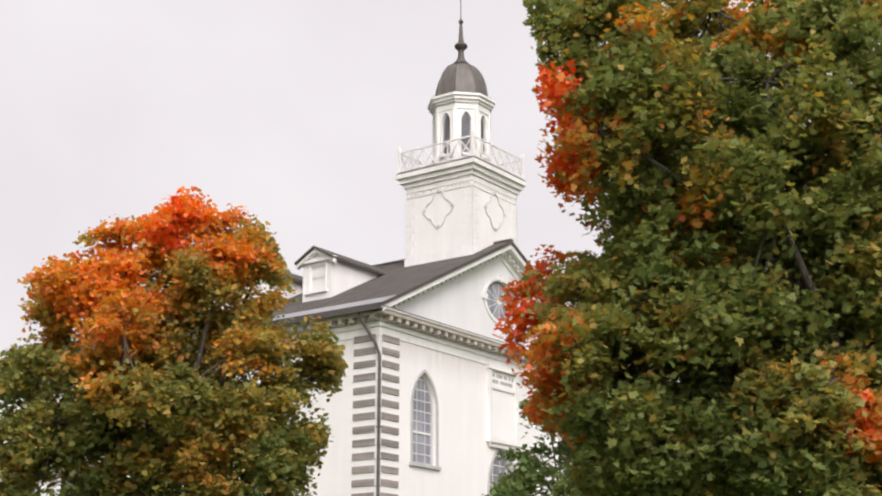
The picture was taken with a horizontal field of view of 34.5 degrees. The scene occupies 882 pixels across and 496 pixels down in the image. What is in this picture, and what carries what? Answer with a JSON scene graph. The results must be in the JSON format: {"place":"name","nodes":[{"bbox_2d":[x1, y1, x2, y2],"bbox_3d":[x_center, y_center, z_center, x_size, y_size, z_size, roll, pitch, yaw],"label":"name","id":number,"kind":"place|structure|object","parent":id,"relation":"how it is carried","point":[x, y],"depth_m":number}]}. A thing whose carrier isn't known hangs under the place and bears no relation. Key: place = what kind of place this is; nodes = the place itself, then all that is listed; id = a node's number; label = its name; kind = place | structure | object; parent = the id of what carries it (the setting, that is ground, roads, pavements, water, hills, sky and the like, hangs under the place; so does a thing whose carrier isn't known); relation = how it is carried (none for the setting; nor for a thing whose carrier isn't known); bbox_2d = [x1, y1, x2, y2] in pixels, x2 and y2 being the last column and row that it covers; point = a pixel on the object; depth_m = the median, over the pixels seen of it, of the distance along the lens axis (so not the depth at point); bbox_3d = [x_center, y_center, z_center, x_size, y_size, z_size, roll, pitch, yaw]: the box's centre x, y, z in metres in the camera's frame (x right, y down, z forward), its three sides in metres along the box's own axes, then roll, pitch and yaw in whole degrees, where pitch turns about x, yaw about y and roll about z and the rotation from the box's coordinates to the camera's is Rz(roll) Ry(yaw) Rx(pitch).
{"place":"outdoors","nodes":[
{"label":"outdoors","id":0,"kind":"place"},
{"bbox_2d":[0,186,347,495],"bbox_3d":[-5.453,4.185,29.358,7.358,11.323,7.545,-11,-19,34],"label":"maple","id":1,"kind":"object","parent":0,"point":[216,428],"depth_m":28.29},
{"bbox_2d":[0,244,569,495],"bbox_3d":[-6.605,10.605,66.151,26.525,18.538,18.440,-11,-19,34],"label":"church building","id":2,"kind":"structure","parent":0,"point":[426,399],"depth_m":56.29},
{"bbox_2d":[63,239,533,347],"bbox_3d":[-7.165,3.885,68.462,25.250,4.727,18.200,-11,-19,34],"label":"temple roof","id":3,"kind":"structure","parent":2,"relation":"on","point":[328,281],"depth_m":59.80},
{"bbox_2d":[0,0,879,491],"label":"sky","id":4,"kind":"structure","parent":0,"point":[298,114]},
{"bbox_2d":[395,91,526,266],"bbox_3d":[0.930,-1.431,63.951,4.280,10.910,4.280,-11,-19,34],"label":"temple tower","id":5,"kind":"structure","parent":0,"point":[462,191],"depth_m":62.95},
{"bbox_2d":[435,0,487,96],"bbox_3d":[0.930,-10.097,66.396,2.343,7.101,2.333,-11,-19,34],"label":"dome with spire","id":6,"kind":"structure","parent":5,"relation":"on","point":[460,73],"depth_m":64.95},
{"bbox_2d":[482,374,639,495],"bbox_3d":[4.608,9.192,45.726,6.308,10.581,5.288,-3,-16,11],"label":"green tree","id":7,"kind":"object","parent":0,"point":[530,467],"depth_m":45.68},
{"bbox_2d":[492,0,881,495],"bbox_3d":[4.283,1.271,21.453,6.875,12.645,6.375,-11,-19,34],"label":"maple","id":8,"kind":"object","parent":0,"point":[731,117],"depth_m":20.13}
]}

